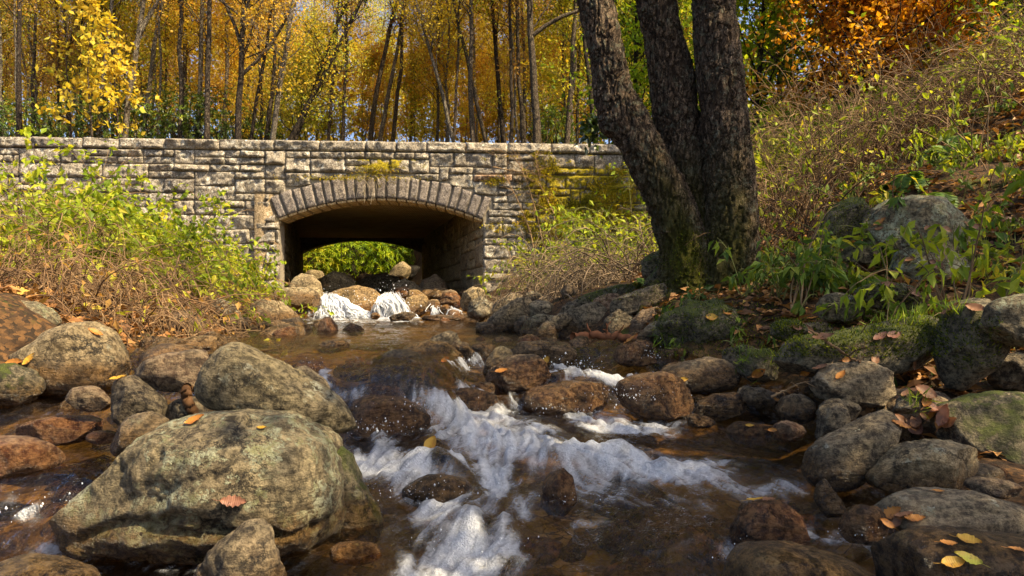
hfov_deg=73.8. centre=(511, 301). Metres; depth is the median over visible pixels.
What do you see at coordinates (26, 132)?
leafy shrub
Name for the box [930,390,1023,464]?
boulder
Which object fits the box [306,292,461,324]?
waterfall
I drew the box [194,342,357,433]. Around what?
boulder
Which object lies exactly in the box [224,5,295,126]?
woodland tree
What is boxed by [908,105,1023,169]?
green plant
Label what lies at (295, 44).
young tree
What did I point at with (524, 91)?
woodland tree
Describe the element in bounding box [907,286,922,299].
fallen leaf
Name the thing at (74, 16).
forest tree
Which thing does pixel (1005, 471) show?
cobble
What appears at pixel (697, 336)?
boulder
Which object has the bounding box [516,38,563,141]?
young tree
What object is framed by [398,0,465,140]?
woodland tree
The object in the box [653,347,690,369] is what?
rock
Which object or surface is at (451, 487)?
rock
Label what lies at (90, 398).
rock
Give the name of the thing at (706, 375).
boulder
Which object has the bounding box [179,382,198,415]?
wet stick
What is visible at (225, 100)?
rhododendron
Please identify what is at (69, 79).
woodland tree
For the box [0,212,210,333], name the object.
bramble tangle
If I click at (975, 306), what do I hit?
fallen leaf
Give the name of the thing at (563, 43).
woodland tree
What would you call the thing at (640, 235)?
bare shrub
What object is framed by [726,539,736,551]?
cobble
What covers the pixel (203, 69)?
woodland tree
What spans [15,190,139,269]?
bramble tangle
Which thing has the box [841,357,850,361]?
fallen leaf
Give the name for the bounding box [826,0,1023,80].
beech tree
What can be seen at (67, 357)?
boulder
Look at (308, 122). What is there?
young tree
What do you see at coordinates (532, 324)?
rock
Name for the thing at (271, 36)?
woodland tree
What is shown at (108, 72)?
woodland tree
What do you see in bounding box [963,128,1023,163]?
green plant
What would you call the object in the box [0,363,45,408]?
rock
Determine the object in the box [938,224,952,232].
fallen leaf
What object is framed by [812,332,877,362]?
fallen stick
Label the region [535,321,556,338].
rock
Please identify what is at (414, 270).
rock
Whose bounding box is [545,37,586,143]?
young tree
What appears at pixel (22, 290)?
leaf litter
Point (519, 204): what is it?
climbing vine
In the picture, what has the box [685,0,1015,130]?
beech tree
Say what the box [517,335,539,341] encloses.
cobble
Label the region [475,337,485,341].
cobble
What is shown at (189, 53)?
woodland tree
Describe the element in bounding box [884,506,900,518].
fallen leaf
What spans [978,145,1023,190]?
green plant
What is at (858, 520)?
rock
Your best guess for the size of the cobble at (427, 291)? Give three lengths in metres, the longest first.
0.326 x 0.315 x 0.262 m
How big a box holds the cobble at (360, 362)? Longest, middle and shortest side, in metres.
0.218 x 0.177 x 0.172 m
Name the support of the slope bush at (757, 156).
on the ground at (22, 325)
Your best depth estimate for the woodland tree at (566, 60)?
29.18 m
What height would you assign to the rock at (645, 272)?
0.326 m
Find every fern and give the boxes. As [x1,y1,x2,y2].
[631,278,644,288]
[877,171,934,198]
[916,132,974,167]
[920,192,958,206]
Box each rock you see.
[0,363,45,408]
[0,435,66,483]
[0,553,100,575]
[15,415,103,445]
[65,386,110,411]
[85,430,115,444]
[110,375,167,425]
[110,411,170,456]
[130,348,143,369]
[166,396,207,419]
[193,518,286,575]
[212,298,240,319]
[246,326,258,336]
[261,317,312,335]
[274,287,320,310]
[295,365,329,388]
[305,270,323,279]
[317,317,337,335]
[317,339,349,353]
[321,271,355,291]
[328,446,383,543]
[329,541,382,565]
[333,364,368,381]
[340,323,364,335]
[355,273,370,280]
[356,382,404,396]
[370,312,379,318]
[387,278,421,292]
[388,261,410,278]
[389,312,415,321]
[392,359,426,396]
[402,474,472,511]
[404,294,428,316]
[408,266,419,280]
[419,274,447,290]
[419,440,454,464]
[421,314,463,320]
[426,387,498,416]
[427,299,440,310]
[429,330,460,343]
[439,304,451,314]
[443,289,457,293]
[447,309,460,316]
[451,341,474,358]
[460,286,486,311]
[467,296,492,321]
[468,382,494,393]
[470,341,495,364]
[473,306,489,318]
[475,322,494,336]
[482,346,512,376]
[512,340,576,369]
[514,315,529,336]
[520,313,553,335]
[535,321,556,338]
[537,296,550,300]
[540,468,576,516]
[548,312,572,332]
[559,298,577,312]
[602,308,633,333]
[612,339,655,366]
[618,330,641,344]
[629,307,661,331]
[637,321,656,343]
[641,250,659,279]
[643,267,657,286]
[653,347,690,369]
[661,360,688,368]
[686,413,714,428]
[693,392,747,422]
[722,344,758,365]
[728,499,810,545]
[735,348,778,382]
[737,386,778,409]
[769,319,807,340]
[772,420,806,441]
[776,393,815,423]
[809,361,896,407]
[813,478,845,517]
[815,292,864,322]
[815,402,850,439]
[816,197,869,246]
[816,398,861,420]
[838,504,888,544]
[840,244,880,265]
[853,282,921,309]
[889,243,973,283]
[892,391,934,413]
[932,298,1010,390]
[963,476,1022,498]
[987,352,1023,390]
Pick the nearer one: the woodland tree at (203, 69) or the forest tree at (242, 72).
the forest tree at (242, 72)
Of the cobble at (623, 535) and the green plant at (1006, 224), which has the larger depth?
the green plant at (1006, 224)
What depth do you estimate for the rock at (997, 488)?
2.22 m
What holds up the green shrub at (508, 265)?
on the ground at (22, 325)
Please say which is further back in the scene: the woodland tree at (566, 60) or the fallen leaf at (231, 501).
the woodland tree at (566, 60)
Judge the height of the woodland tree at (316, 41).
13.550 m
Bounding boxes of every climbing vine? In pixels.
[474,145,548,251]
[493,155,558,193]
[500,154,537,266]
[520,133,561,243]
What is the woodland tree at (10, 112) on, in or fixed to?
on the ground at (22, 325)
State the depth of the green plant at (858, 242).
4.42 m
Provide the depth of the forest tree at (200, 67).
25.99 m
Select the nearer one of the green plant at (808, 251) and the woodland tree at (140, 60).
the green plant at (808, 251)
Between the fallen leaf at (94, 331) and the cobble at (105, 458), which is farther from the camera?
the fallen leaf at (94, 331)
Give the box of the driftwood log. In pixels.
[570,321,637,341]
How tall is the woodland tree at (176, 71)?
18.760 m
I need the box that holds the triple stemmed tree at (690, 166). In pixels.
[576,0,760,314]
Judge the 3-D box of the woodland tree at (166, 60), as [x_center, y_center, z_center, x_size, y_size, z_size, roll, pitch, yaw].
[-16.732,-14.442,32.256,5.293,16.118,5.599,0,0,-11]
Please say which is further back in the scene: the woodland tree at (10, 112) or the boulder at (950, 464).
the woodland tree at (10, 112)
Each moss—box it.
[479,148,635,278]
[568,195,1003,370]
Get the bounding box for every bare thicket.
[578,87,957,257]
[609,25,975,231]
[630,127,1005,282]
[744,20,914,207]
[748,53,999,231]
[751,0,1022,156]
[755,0,1023,210]
[760,2,1023,203]
[809,3,1023,188]
[824,11,1023,161]
[867,0,1023,136]
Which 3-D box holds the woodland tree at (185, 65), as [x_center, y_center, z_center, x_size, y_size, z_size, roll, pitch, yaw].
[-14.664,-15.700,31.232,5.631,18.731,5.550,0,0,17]
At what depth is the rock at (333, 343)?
4.70 m
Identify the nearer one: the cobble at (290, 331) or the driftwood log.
the driftwood log
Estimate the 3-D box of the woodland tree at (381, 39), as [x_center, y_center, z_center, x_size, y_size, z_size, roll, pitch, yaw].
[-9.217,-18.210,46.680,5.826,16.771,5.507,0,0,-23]
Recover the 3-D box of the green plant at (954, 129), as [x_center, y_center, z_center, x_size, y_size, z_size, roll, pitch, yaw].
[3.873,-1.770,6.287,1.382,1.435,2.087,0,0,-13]
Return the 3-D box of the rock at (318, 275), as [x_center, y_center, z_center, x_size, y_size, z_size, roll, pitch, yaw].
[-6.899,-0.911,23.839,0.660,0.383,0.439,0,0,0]
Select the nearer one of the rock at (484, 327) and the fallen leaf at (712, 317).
the fallen leaf at (712, 317)
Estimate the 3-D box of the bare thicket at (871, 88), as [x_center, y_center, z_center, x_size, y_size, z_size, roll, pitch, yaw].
[3.441,-1.816,8.138,4.430,3.102,3.444,0,0,0]
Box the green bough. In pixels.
[573,99,643,158]
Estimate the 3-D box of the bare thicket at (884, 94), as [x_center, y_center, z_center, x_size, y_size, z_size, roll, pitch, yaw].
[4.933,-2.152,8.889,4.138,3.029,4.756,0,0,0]
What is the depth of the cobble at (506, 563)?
2.17 m
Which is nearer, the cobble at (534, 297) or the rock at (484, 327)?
the rock at (484, 327)
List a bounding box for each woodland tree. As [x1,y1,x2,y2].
[0,0,50,97]
[0,0,50,123]
[0,0,97,119]
[0,0,102,129]
[0,0,157,137]
[1,0,61,109]
[1,2,46,124]
[1,9,48,122]
[2,0,116,137]
[2,1,72,127]
[3,12,26,133]
[7,11,56,124]
[16,0,99,134]
[24,0,186,134]
[25,0,77,125]
[26,1,98,136]
[28,3,95,129]
[37,0,126,136]
[38,10,121,135]
[45,21,74,129]
[69,22,142,124]
[71,0,191,135]
[73,0,193,133]
[84,0,195,134]
[100,0,196,115]
[106,0,222,138]
[118,2,144,124]
[122,0,237,108]
[123,21,169,129]
[130,0,230,120]
[131,0,191,125]
[133,0,218,138]
[139,26,187,120]
[146,2,221,133]
[153,0,304,139]
[165,0,269,138]
[167,19,193,122]
[169,12,221,134]
[176,5,252,126]
[190,0,265,115]
[194,12,233,136]
[206,0,286,138]
[215,0,303,134]
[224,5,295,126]
[238,0,299,124]
[250,0,298,118]
[256,0,307,138]
[261,0,363,139]
[292,0,327,140]
[305,0,338,139]
[310,0,354,135]
[311,0,389,140]
[324,0,371,120]
[339,0,409,136]
[342,0,401,138]
[356,1,392,127]
[371,0,404,141]
[373,0,436,137]
[376,2,467,140]
[380,0,433,141]
[383,0,481,141]
[385,22,422,141]
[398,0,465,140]
[398,1,489,140]
[402,0,502,141]
[404,3,466,141]
[406,0,489,141]
[427,0,567,140]
[434,0,529,142]
[437,0,492,140]
[440,0,529,142]
[450,0,468,141]
[464,0,508,127]
[464,1,509,122]
[467,0,516,125]
[475,0,554,142]
[475,0,572,142]
[476,0,628,141]
[477,3,569,132]
[481,2,558,118]
[503,0,588,141]
[503,0,590,135]
[523,0,553,117]
[536,0,648,143]
[538,7,585,108]
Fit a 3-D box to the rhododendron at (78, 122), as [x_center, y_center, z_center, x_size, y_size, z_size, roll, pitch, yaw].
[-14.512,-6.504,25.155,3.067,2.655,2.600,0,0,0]
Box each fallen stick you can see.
[771,381,818,397]
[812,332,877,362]
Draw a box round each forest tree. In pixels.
[0,0,36,136]
[0,0,37,135]
[0,0,48,136]
[0,0,53,135]
[25,0,101,131]
[40,0,129,133]
[71,0,106,137]
[96,0,138,137]
[122,0,183,137]
[132,0,205,138]
[140,0,195,132]
[149,0,217,138]
[155,0,213,138]
[161,0,234,138]
[216,0,308,139]
[221,0,337,139]
[233,0,317,139]
[249,0,292,139]
[263,0,383,139]
[279,0,402,139]
[302,0,370,140]
[316,0,380,140]
[368,0,412,140]
[369,0,424,141]
[376,0,434,140]
[380,0,477,142]
[416,0,489,142]
[434,0,488,142]
[436,0,504,137]
[448,0,552,142]
[473,0,525,142]
[495,0,539,142]
[518,0,629,142]
[555,0,598,143]
[563,2,581,143]
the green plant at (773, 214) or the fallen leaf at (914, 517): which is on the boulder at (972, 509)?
the fallen leaf at (914, 517)
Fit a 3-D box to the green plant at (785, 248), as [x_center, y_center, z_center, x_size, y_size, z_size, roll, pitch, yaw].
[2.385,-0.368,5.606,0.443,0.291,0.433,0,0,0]
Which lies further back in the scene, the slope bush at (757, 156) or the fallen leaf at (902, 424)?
the slope bush at (757, 156)
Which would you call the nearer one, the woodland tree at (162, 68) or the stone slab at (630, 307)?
the stone slab at (630, 307)
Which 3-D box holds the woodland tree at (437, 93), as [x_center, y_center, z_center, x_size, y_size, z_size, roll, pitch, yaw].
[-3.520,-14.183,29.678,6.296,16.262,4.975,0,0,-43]
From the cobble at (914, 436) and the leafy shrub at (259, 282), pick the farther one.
the leafy shrub at (259, 282)
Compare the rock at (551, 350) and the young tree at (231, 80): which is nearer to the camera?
the rock at (551, 350)
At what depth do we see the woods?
71.53 m
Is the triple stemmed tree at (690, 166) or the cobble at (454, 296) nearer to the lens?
the triple stemmed tree at (690, 166)
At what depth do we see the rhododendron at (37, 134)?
25.21 m
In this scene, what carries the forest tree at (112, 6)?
on the ground at (22, 325)
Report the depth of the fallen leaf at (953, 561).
1.59 m
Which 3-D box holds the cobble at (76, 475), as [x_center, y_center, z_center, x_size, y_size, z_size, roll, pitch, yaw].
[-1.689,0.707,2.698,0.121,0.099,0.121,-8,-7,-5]
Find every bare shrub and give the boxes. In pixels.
[461,225,606,331]
[464,249,640,342]
[467,187,760,291]
[482,204,655,316]
[485,217,652,314]
[509,257,581,291]
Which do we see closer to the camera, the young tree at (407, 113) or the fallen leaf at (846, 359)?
the fallen leaf at (846, 359)
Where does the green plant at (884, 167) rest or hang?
on the ground at (22, 325)
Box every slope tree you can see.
[540,0,694,143]
[577,0,767,119]
[583,0,805,143]
[678,0,835,163]
[739,0,813,122]
[894,0,1023,71]
[947,0,1021,53]
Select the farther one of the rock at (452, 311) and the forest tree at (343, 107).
the forest tree at (343, 107)
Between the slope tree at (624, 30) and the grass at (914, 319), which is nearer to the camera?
the grass at (914, 319)
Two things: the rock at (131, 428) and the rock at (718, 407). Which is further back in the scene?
the rock at (718, 407)
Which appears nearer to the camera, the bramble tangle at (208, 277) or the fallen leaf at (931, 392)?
the fallen leaf at (931, 392)
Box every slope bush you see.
[748,53,856,168]
[750,96,898,181]
[750,112,883,206]
[786,72,989,152]
[839,42,977,127]
[895,11,1022,96]
[933,3,1023,97]
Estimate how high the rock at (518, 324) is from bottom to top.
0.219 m
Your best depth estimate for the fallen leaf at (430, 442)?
2.88 m
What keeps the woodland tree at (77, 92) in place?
on the ground at (22, 325)
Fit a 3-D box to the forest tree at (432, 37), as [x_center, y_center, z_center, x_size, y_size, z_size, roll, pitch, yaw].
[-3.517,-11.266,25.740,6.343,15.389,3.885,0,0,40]
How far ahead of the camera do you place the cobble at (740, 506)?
2.67 m
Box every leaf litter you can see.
[0,267,256,349]
[613,62,1023,460]
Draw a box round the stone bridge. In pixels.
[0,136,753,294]
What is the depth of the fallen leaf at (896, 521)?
2.01 m
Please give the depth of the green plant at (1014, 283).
3.46 m
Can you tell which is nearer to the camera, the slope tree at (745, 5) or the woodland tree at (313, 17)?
the slope tree at (745, 5)
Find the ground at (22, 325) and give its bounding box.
[0,3,1023,575]
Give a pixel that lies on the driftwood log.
(607, 335)
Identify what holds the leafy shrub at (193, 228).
on the ground at (22, 325)
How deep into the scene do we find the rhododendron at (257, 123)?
26.21 m
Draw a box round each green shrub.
[466,210,636,296]
[496,190,658,287]
[497,252,566,291]
[502,162,657,272]
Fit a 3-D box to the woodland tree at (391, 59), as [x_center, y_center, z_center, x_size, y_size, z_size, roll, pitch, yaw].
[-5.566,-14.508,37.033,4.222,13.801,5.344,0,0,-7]
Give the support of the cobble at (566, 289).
on the ground at (22, 325)
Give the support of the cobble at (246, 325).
on the ground at (22, 325)
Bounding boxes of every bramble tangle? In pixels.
[0,185,273,344]
[0,191,318,349]
[0,195,201,333]
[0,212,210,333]
[0,223,195,334]
[0,234,246,348]
[1,218,265,342]
[3,194,241,298]
[5,258,286,361]
[6,209,299,352]
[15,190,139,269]
[87,242,285,309]
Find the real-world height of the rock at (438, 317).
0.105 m
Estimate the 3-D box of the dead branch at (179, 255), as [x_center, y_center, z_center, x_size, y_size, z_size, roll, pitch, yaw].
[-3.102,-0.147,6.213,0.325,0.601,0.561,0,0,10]
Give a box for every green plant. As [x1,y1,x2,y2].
[655,278,727,319]
[661,336,685,361]
[708,239,833,297]
[722,313,757,346]
[746,251,846,299]
[754,243,795,284]
[756,231,837,278]
[759,207,775,231]
[760,236,813,269]
[762,151,868,310]
[763,233,940,409]
[768,211,854,282]
[770,200,797,228]
[777,235,889,315]
[783,242,803,264]
[787,240,852,277]
[793,241,847,272]
[794,212,851,294]
[796,27,1023,192]
[797,162,882,199]
[812,236,960,322]
[818,194,846,209]
[819,168,1023,320]
[828,238,897,278]
[837,221,934,277]
[855,156,898,185]
[859,135,927,177]
[868,177,917,207]
[880,132,926,168]
[884,101,976,147]
[884,190,1017,277]
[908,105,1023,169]
[926,139,965,169]
[927,224,1023,283]
[930,206,1023,293]
[940,117,1023,226]
[940,152,981,199]
[950,192,1011,230]
[951,78,1017,119]
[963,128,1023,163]
[968,195,1023,250]
[971,288,1014,351]
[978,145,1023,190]
[1008,188,1023,347]
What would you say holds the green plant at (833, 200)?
on the ground at (22, 325)
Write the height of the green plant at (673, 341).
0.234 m
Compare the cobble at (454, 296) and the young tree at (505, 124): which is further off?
the young tree at (505, 124)
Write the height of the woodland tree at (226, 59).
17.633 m
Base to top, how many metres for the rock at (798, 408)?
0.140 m
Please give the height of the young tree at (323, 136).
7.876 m
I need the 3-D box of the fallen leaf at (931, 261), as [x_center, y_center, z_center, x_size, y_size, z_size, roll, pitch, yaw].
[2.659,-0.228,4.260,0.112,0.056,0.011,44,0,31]
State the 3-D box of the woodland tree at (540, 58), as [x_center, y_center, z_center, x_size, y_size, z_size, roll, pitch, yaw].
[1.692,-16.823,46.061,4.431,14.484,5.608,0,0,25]
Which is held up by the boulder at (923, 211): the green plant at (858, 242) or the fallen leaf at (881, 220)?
the fallen leaf at (881, 220)
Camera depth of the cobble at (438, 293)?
12.96 m
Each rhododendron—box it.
[0,96,74,137]
[0,104,49,136]
[4,88,113,137]
[68,87,160,138]
[102,86,199,138]
[130,74,233,138]
[142,89,234,139]
[161,84,266,139]
[223,110,304,139]
[303,244,348,281]
[316,242,390,271]
[320,241,399,282]
[360,243,416,273]
[518,104,578,144]
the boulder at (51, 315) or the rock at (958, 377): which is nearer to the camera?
the rock at (958, 377)
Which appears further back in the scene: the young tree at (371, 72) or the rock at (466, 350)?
the young tree at (371, 72)
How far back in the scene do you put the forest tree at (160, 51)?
25.14 m
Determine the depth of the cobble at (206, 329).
5.59 m
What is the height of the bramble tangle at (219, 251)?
2.286 m
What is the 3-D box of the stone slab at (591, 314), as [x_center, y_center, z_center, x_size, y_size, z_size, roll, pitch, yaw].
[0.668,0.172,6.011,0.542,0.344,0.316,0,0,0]
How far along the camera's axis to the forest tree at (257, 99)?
24.77 m
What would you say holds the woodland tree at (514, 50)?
on the ground at (22, 325)
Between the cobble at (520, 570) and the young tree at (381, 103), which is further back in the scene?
the young tree at (381, 103)
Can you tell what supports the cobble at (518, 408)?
on the ground at (22, 325)
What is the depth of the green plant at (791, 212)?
7.40 m
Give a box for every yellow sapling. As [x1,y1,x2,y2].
[35,0,117,137]
[48,0,122,136]
[72,20,162,137]
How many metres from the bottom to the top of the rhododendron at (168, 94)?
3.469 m
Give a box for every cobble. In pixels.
[35,502,64,518]
[40,520,54,538]
[43,464,68,474]
[44,463,81,484]
[45,480,64,490]
[53,484,77,503]
[55,400,79,414]
[65,473,101,492]
[68,467,99,480]
[79,455,114,472]
[92,431,116,451]
[107,415,118,427]
[137,343,203,365]
[138,336,178,347]
[146,339,170,349]
[166,310,204,336]
[196,328,211,335]
[203,331,227,355]
[219,322,235,333]
[225,336,240,342]
[226,316,248,331]
[235,332,250,342]
[250,322,289,348]
[253,323,305,353]
[273,327,296,340]
[285,360,326,370]
[311,319,321,335]
[314,370,336,388]
[331,386,352,405]
[348,356,369,373]
[393,286,411,301]
[406,290,423,296]
[422,289,432,295]
[429,290,443,300]
[433,288,447,290]
[439,298,454,305]
[439,317,450,327]
[440,292,460,307]
[459,313,465,323]
[463,318,485,328]
[466,374,478,381]
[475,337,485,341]
[479,514,492,536]
[486,537,535,568]
[488,568,519,575]
[491,520,499,532]
[492,336,511,346]
[497,555,523,566]
[500,560,516,569]
[510,566,528,574]
[511,397,529,415]
[516,536,562,564]
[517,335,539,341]
[520,568,564,575]
[529,300,553,316]
[530,293,544,300]
[547,338,559,341]
[549,374,556,381]
[560,285,578,297]
[560,543,586,562]
[564,300,579,312]
[568,531,595,549]
[569,335,594,361]
[574,336,600,362]
[593,293,619,309]
[593,472,677,521]
[595,517,636,553]
[622,512,724,575]
[633,505,664,523]
[668,502,691,514]
[692,395,704,404]
[702,515,718,522]
[708,518,733,546]
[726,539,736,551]
[738,501,750,511]
[747,403,780,419]
[770,389,799,396]
[784,502,799,512]
[801,513,817,529]
[804,322,832,333]
[807,528,824,541]
[876,388,950,441]
[909,433,919,439]
[975,463,1004,479]
[984,463,1007,477]
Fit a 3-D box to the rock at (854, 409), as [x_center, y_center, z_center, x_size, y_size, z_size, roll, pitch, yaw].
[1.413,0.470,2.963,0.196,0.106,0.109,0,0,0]
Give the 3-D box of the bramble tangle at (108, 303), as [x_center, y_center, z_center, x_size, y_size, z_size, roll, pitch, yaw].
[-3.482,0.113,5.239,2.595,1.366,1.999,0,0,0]
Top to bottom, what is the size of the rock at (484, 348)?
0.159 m
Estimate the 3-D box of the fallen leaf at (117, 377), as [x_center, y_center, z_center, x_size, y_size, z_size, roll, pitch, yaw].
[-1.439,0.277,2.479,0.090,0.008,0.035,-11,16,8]
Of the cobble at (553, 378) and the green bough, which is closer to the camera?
the cobble at (553, 378)
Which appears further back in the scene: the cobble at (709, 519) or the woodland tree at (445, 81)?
the woodland tree at (445, 81)
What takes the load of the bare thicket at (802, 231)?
on the ground at (22, 325)
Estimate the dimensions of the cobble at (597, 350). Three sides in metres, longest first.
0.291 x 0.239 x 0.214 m
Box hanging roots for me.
[348,169,391,200]
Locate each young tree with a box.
[199,8,264,138]
[211,32,268,138]
[227,82,254,139]
[247,34,299,139]
[256,82,297,138]
[274,49,315,139]
[277,37,334,140]
[283,33,341,140]
[298,35,355,140]
[307,44,368,140]
[320,34,400,140]
[346,40,397,141]
[354,34,420,141]
[356,35,436,141]
[360,73,402,141]
[395,38,441,141]
[406,4,487,141]
[410,60,461,141]
[439,50,494,142]
[454,43,505,142]
[461,23,529,142]
[463,60,508,142]
[488,72,528,142]
[496,57,556,145]
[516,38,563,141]
[526,55,566,143]
[539,31,584,137]
[543,66,580,143]
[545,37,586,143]
[561,35,601,143]
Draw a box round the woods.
[2,3,896,143]
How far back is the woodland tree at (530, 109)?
34.15 m
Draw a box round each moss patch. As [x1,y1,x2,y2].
[263,172,432,183]
[356,160,399,176]
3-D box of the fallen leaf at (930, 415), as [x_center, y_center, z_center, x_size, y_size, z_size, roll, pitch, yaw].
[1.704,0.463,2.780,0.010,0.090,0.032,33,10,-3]
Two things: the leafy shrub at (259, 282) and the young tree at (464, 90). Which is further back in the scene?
the young tree at (464, 90)
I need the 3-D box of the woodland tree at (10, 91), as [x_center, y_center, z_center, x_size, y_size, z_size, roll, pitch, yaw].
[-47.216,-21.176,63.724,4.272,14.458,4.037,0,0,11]
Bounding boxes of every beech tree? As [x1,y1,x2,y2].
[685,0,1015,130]
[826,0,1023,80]
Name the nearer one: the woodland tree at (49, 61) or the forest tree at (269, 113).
the forest tree at (269, 113)
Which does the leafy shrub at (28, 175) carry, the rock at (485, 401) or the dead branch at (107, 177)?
the dead branch at (107, 177)
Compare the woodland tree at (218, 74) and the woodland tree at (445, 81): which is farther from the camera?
the woodland tree at (218, 74)
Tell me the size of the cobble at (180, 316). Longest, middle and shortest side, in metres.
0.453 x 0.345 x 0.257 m
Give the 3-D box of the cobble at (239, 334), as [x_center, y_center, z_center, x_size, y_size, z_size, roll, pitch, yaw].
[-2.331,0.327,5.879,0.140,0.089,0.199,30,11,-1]
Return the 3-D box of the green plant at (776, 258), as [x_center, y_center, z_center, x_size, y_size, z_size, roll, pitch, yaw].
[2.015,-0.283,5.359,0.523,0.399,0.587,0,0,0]
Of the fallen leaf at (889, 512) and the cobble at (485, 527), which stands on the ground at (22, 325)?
the cobble at (485, 527)
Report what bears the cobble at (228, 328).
on the ground at (22, 325)
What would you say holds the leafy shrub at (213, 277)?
on the ground at (22, 325)
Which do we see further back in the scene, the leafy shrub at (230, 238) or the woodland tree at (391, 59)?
the woodland tree at (391, 59)
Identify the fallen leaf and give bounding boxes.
[2,358,21,363]
[22,353,33,364]
[88,328,102,334]
[108,374,126,379]
[179,414,203,425]
[213,495,246,507]
[424,435,435,447]
[494,368,507,372]
[706,313,717,319]
[741,497,762,500]
[747,369,764,377]
[758,496,775,500]
[765,428,776,431]
[800,371,809,375]
[809,332,833,338]
[812,363,831,368]
[835,370,844,378]
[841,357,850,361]
[871,356,879,362]
[873,217,885,224]
[873,331,886,339]
[880,518,898,530]
[881,281,897,285]
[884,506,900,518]
[887,331,900,337]
[892,419,913,429]
[892,511,912,516]
[892,513,901,526]
[894,413,905,422]
[895,387,918,398]
[901,514,925,521]
[905,417,922,432]
[906,418,923,437]
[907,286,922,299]
[910,415,921,432]
[914,384,942,401]
[919,412,929,421]
[922,396,931,406]
[926,412,935,419]
[927,405,943,413]
[929,403,938,409]
[930,259,943,268]
[935,539,957,544]
[936,404,948,431]
[937,556,965,567]
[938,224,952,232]
[938,302,958,316]
[939,417,956,427]
[949,533,981,543]
[954,551,989,567]
[965,303,983,310]
[1001,546,1023,550]
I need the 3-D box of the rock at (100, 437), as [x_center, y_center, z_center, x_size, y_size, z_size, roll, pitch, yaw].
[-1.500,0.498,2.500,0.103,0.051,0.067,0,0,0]
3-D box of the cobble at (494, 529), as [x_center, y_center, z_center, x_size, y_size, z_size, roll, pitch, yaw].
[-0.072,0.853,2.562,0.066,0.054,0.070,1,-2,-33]
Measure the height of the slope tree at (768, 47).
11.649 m
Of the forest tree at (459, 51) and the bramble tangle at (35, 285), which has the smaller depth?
the bramble tangle at (35, 285)
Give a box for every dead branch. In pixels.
[4,178,70,262]
[10,126,151,248]
[100,239,273,334]
[146,259,206,337]
[154,254,191,306]
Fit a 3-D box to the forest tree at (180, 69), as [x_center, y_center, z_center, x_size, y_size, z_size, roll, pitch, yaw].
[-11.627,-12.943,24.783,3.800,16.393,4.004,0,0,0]
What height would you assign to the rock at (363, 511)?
0.326 m
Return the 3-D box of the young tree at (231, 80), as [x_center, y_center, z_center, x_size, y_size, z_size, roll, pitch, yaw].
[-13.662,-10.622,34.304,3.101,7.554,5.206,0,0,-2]
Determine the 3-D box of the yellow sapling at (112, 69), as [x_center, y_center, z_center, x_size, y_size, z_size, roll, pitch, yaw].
[-13.311,-6.719,23.072,2.735,5.730,1.996,0,0,-24]
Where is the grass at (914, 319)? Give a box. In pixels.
[653,295,967,415]
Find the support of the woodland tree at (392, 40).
on the ground at (22, 325)
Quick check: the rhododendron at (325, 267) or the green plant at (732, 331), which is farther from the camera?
the rhododendron at (325, 267)
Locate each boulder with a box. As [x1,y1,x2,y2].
[8,321,131,396]
[21,300,61,325]
[49,408,346,565]
[134,349,208,391]
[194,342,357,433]
[250,299,299,320]
[289,273,323,296]
[328,285,380,322]
[345,395,432,441]
[356,273,401,294]
[370,349,454,389]
[403,340,467,383]
[485,354,551,394]
[522,380,608,418]
[614,371,693,420]
[652,298,741,347]
[660,356,741,394]
[721,540,873,575]
[801,409,901,492]
[860,195,978,263]
[865,439,979,492]
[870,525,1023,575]
[874,487,1023,535]
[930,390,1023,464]
[978,293,1023,347]
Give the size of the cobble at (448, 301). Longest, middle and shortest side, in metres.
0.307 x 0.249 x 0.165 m
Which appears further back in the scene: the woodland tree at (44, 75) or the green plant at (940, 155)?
the woodland tree at (44, 75)
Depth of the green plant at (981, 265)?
4.08 m
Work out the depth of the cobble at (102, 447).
3.08 m
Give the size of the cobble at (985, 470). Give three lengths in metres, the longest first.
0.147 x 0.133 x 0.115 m
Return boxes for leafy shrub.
[0,126,224,282]
[0,128,215,288]
[0,146,179,284]
[0,159,237,276]
[0,208,144,279]
[12,149,260,294]
[65,236,270,323]
[86,158,285,304]
[110,185,334,318]
[162,233,296,310]
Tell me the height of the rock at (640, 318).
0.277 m
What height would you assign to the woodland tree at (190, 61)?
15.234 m
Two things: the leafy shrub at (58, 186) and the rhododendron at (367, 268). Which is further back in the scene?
the rhododendron at (367, 268)
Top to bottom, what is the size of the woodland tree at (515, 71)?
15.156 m
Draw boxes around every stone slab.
[169,335,216,351]
[484,297,531,338]
[492,293,523,313]
[558,301,606,338]
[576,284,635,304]
[610,283,666,314]
[725,421,790,452]
[772,315,938,377]
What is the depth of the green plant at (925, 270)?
3.57 m
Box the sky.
[2,0,870,143]
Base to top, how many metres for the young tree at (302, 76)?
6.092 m
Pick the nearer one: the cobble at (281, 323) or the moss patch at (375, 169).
the cobble at (281, 323)
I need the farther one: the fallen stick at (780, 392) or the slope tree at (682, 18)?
the slope tree at (682, 18)
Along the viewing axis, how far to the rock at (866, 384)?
2.97 m
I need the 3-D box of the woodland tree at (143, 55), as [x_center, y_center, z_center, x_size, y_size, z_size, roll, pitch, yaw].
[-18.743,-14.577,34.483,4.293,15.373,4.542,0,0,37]
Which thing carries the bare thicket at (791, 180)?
on the ground at (22, 325)
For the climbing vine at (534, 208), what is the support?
attached to the stone bridge
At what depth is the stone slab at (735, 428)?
3.21 m
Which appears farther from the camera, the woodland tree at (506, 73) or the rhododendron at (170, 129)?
the woodland tree at (506, 73)
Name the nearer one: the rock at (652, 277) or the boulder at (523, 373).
the boulder at (523, 373)
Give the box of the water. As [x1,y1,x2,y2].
[0,281,894,575]
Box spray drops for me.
[0,280,883,565]
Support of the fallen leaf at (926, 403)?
on the rock at (902, 406)
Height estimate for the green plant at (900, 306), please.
0.880 m
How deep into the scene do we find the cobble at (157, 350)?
3.77 m

